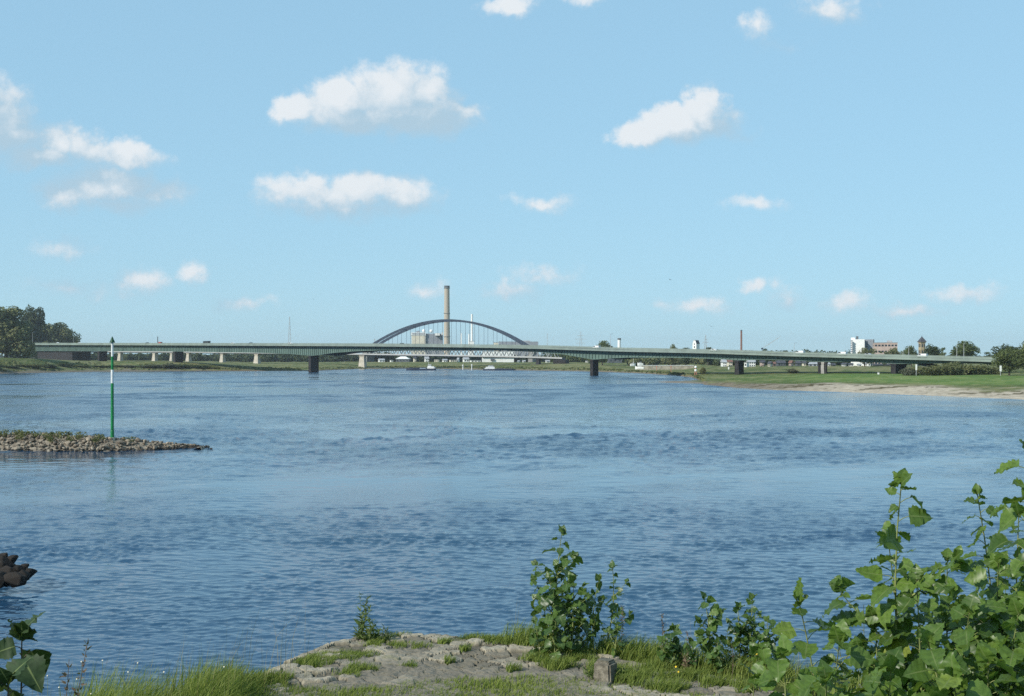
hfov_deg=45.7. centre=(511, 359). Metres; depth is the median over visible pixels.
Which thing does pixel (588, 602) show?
poplar sapling
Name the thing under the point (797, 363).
house
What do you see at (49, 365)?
shrub
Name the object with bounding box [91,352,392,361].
woods
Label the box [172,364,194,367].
shrub
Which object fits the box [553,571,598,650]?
poplar sapling
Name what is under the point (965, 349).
broadleaf tree
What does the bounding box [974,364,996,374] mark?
shrub
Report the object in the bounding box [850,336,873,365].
tower block
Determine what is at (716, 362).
woods
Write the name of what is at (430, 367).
cargo barge
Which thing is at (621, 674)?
herb
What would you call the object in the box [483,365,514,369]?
motor vessel
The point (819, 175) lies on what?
sky
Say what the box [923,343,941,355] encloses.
broadleaf tree
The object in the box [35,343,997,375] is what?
girder bridge
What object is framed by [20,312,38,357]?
broadleaf tree
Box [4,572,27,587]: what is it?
boulder
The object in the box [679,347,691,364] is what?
broadleaf tree
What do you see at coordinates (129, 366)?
shrub
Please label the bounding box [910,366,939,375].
shrub
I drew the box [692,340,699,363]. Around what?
gabled tower
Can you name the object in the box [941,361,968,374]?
shrub
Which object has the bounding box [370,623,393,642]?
tall herb
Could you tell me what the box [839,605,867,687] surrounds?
mugwort
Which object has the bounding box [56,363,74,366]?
shrub
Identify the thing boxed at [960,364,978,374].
shrub
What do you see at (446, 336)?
power station chimney
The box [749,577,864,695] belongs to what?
poplar sapling
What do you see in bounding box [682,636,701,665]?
poplar sapling
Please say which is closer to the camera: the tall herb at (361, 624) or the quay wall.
the tall herb at (361, 624)
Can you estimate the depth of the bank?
11.37 m
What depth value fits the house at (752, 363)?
830.04 m
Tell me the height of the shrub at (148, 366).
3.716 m
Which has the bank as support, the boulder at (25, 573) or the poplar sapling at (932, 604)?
the poplar sapling at (932, 604)
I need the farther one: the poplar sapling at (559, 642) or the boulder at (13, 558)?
the boulder at (13, 558)
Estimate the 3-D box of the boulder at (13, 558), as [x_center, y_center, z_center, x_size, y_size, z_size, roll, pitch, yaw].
[-19.688,7.868,47.878,0.467,0.359,0.385,0,0,23]
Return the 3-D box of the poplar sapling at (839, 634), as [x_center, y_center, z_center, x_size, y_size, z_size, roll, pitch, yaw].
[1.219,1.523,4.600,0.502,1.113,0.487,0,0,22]
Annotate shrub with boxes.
[15,364,48,366]
[41,364,61,366]
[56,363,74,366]
[75,364,93,366]
[119,365,139,367]
[137,364,160,367]
[156,363,177,367]
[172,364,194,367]
[192,365,210,368]
[699,367,705,373]
[786,368,798,372]
[898,366,919,375]
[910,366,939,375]
[928,364,947,375]
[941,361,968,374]
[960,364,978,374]
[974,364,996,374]
[989,367,1001,374]
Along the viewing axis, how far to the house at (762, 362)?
835.86 m
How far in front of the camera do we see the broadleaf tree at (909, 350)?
738.03 m
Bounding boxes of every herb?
[352,592,371,639]
[353,617,382,640]
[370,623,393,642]
[580,663,594,679]
[616,664,632,682]
[680,649,695,670]
[719,629,735,671]
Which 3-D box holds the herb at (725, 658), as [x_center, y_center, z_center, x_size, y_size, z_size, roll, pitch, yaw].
[2.061,2.819,11.682,0.201,0.433,0.156,0,0,0]
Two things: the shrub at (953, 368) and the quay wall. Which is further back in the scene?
the quay wall
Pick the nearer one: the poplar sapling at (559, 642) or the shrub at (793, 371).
the poplar sapling at (559, 642)
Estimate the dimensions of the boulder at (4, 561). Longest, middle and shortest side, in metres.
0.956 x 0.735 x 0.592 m
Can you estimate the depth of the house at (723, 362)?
830.70 m
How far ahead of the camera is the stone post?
11.29 m
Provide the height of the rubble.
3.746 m
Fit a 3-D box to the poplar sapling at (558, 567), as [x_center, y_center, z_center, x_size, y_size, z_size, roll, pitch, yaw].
[0.487,2.374,12.571,0.600,1.344,0.695,0,0,0]
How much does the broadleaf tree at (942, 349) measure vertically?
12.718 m
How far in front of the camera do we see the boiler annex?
1580.00 m
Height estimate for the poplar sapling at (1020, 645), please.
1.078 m
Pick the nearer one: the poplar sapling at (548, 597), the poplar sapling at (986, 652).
the poplar sapling at (986, 652)
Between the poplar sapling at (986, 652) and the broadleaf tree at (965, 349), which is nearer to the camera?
the poplar sapling at (986, 652)
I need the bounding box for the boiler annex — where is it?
[469,341,473,354]
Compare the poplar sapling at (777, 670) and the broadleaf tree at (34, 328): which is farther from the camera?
the broadleaf tree at (34, 328)
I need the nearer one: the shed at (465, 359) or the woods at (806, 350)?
the shed at (465, 359)
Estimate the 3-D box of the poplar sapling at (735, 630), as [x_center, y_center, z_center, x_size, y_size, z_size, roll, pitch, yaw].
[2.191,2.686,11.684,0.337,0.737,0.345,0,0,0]
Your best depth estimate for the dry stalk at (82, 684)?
6.20 m
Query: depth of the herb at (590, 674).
11.39 m
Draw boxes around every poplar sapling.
[0,611,51,692]
[0,654,33,695]
[529,615,549,655]
[530,524,586,636]
[530,569,575,643]
[541,607,571,658]
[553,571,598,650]
[565,582,599,646]
[571,573,621,651]
[588,560,633,646]
[603,611,625,656]
[656,633,675,666]
[664,622,683,664]
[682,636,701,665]
[694,591,728,664]
[705,636,729,674]
[722,601,755,665]
[728,592,764,662]
[739,660,784,695]
[744,615,779,666]
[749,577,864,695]
[754,632,819,695]
[796,659,847,695]
[808,619,896,695]
[822,468,976,695]
[828,607,924,694]
[840,529,955,692]
[845,563,1007,693]
[849,632,917,693]
[858,646,908,695]
[873,622,970,695]
[905,502,1023,694]
[906,591,1023,695]
[907,547,981,695]
[922,651,991,695]
[933,483,1023,692]
[933,596,1023,695]
[942,439,1023,692]
[946,553,1023,685]
[953,639,1023,695]
[964,550,1023,693]
[1010,642,1023,695]
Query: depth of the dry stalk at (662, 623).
11.90 m
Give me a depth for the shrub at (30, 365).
840.85 m
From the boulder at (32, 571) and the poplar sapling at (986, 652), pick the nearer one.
the poplar sapling at (986, 652)
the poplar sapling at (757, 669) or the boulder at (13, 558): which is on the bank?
the poplar sapling at (757, 669)
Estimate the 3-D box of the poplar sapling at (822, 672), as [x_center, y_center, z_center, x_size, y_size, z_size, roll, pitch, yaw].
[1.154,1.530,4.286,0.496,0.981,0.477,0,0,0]
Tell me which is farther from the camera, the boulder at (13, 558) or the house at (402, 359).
the house at (402, 359)
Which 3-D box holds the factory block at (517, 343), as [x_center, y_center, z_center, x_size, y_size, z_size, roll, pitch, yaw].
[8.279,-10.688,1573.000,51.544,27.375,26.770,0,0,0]
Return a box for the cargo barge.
[406,362,435,369]
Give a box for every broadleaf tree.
[0,305,35,357]
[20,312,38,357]
[23,304,53,358]
[41,322,81,342]
[596,340,612,364]
[665,344,678,364]
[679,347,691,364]
[703,347,711,364]
[857,347,876,365]
[886,347,901,363]
[902,346,917,366]
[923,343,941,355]
[939,347,945,363]
[949,341,980,365]
[988,343,1020,356]
[990,348,1023,375]
[1010,345,1023,368]
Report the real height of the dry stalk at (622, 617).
0.557 m
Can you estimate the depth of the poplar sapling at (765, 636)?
11.48 m
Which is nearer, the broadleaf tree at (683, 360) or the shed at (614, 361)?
the broadleaf tree at (683, 360)
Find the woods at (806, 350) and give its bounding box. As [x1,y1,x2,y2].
[542,349,850,358]
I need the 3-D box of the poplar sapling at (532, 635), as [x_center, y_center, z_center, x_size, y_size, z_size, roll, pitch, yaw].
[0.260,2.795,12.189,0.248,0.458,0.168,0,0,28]
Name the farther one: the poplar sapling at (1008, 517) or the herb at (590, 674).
the herb at (590, 674)
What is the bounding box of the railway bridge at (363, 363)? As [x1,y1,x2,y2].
[91,345,568,367]
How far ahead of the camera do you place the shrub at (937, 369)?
502.55 m
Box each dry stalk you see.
[60,663,71,695]
[71,640,91,695]
[618,606,625,650]
[660,613,665,649]
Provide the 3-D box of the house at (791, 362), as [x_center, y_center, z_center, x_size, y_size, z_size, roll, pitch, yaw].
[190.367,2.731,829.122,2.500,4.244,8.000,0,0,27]
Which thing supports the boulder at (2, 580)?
on the river water
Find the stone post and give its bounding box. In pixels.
[593,657,616,683]
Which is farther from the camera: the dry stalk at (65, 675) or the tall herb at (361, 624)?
the tall herb at (361, 624)
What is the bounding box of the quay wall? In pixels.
[638,365,693,369]
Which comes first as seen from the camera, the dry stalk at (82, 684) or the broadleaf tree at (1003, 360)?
the dry stalk at (82, 684)
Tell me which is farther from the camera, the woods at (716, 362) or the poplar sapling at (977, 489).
the woods at (716, 362)
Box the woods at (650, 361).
[626,358,714,365]
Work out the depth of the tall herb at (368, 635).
12.89 m
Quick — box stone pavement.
[245,632,784,695]
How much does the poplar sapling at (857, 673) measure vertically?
1.066 m
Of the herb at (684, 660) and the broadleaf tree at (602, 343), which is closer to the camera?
the herb at (684, 660)
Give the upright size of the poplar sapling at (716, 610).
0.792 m
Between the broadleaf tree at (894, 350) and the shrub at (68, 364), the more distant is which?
the shrub at (68, 364)
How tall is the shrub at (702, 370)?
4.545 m
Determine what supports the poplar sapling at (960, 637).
on the bank
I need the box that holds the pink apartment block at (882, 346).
[873,341,897,363]
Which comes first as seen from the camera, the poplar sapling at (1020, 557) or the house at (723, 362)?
the poplar sapling at (1020, 557)
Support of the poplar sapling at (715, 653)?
on the bank
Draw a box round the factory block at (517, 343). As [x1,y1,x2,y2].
[499,341,537,356]
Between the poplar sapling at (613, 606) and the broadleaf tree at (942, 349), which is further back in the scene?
the broadleaf tree at (942, 349)
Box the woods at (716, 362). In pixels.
[708,359,910,365]
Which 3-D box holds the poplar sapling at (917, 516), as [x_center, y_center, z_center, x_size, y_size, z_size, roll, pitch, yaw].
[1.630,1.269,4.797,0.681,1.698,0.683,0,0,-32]
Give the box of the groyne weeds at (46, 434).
[0,429,135,442]
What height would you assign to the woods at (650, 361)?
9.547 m
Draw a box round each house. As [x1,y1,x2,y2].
[396,356,410,361]
[720,359,726,366]
[727,360,732,365]
[746,360,755,366]
[759,360,764,365]
[776,360,785,365]
[788,360,793,365]
[794,361,800,365]
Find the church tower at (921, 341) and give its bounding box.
[917,337,926,354]
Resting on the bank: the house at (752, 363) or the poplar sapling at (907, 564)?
the poplar sapling at (907, 564)
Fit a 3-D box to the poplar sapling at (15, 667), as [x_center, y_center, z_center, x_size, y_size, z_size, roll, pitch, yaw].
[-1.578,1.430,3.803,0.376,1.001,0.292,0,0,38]
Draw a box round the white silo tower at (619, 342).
[617,338,620,347]
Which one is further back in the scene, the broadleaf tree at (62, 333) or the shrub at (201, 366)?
the broadleaf tree at (62, 333)
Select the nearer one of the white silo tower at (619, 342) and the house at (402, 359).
the house at (402, 359)
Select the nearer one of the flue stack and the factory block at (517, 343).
the factory block at (517, 343)
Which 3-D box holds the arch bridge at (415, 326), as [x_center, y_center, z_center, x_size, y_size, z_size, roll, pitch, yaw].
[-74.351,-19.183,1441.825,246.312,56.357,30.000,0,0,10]
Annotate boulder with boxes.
[0,555,15,567]
[0,565,13,572]
[0,571,6,587]
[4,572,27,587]
[7,555,18,562]
[12,565,25,571]
[18,570,29,580]
[25,568,36,577]
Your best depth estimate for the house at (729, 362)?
840.26 m
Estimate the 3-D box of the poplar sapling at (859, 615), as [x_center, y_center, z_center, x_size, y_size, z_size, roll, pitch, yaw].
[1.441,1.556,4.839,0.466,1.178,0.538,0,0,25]
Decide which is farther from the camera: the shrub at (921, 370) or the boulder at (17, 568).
the shrub at (921, 370)
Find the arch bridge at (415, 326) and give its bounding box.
[365,319,535,361]
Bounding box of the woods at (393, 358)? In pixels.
[383,354,552,361]
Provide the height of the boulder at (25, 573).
0.493 m
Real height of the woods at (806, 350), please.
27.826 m
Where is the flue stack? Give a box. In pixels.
[471,314,472,340]
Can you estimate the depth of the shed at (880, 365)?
806.43 m
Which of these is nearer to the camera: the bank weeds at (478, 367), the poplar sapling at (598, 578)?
the poplar sapling at (598, 578)
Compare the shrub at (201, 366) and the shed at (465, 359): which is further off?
the shed at (465, 359)
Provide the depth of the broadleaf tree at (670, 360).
956.85 m
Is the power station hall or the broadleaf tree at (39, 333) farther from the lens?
the power station hall
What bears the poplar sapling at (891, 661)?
on the bank
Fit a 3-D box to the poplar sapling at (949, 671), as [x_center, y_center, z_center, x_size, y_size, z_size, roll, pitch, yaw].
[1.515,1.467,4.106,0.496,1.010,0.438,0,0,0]
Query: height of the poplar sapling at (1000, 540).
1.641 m
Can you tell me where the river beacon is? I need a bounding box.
[109,336,114,439]
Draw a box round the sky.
[0,0,1023,355]
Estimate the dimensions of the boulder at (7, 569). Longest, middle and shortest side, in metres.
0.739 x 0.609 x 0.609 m
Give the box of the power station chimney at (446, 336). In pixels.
[443,286,449,354]
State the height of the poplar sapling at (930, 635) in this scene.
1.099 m
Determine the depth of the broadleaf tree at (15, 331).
896.86 m
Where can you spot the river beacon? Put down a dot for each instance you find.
(112, 341)
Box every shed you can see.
[462,357,468,361]
[482,351,513,361]
[607,359,621,362]
[808,362,817,365]
[872,364,889,365]
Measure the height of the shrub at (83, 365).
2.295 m
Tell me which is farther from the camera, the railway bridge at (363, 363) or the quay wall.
the railway bridge at (363, 363)
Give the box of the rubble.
[2,433,212,451]
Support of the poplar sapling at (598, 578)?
on the bank
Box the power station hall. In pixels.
[411,329,442,361]
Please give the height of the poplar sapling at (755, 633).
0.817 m
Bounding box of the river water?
[0,369,1023,695]
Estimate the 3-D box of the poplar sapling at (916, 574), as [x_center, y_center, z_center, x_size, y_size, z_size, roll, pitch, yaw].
[1.663,1.453,4.774,0.705,1.325,0.542,0,0,35]
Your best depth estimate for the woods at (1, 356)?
2751.52 m
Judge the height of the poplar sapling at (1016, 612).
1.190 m
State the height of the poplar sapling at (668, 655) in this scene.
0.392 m
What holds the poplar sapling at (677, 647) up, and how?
on the bank
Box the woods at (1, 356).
[0,354,992,357]
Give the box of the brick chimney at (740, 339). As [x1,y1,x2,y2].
[740,330,741,349]
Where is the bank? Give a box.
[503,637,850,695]
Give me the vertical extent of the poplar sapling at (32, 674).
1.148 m
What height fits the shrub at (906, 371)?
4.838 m
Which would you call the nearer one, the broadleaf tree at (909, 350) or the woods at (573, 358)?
the broadleaf tree at (909, 350)
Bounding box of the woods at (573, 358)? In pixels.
[551,354,626,362]
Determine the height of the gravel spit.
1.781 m
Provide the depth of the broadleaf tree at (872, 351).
778.33 m
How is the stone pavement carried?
on the bank
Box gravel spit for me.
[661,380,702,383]
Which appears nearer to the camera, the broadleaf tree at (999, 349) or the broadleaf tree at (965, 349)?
the broadleaf tree at (999, 349)
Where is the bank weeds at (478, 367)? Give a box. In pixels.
[0,359,705,380]
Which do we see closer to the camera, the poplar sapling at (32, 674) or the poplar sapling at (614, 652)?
the poplar sapling at (32, 674)
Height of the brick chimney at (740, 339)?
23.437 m

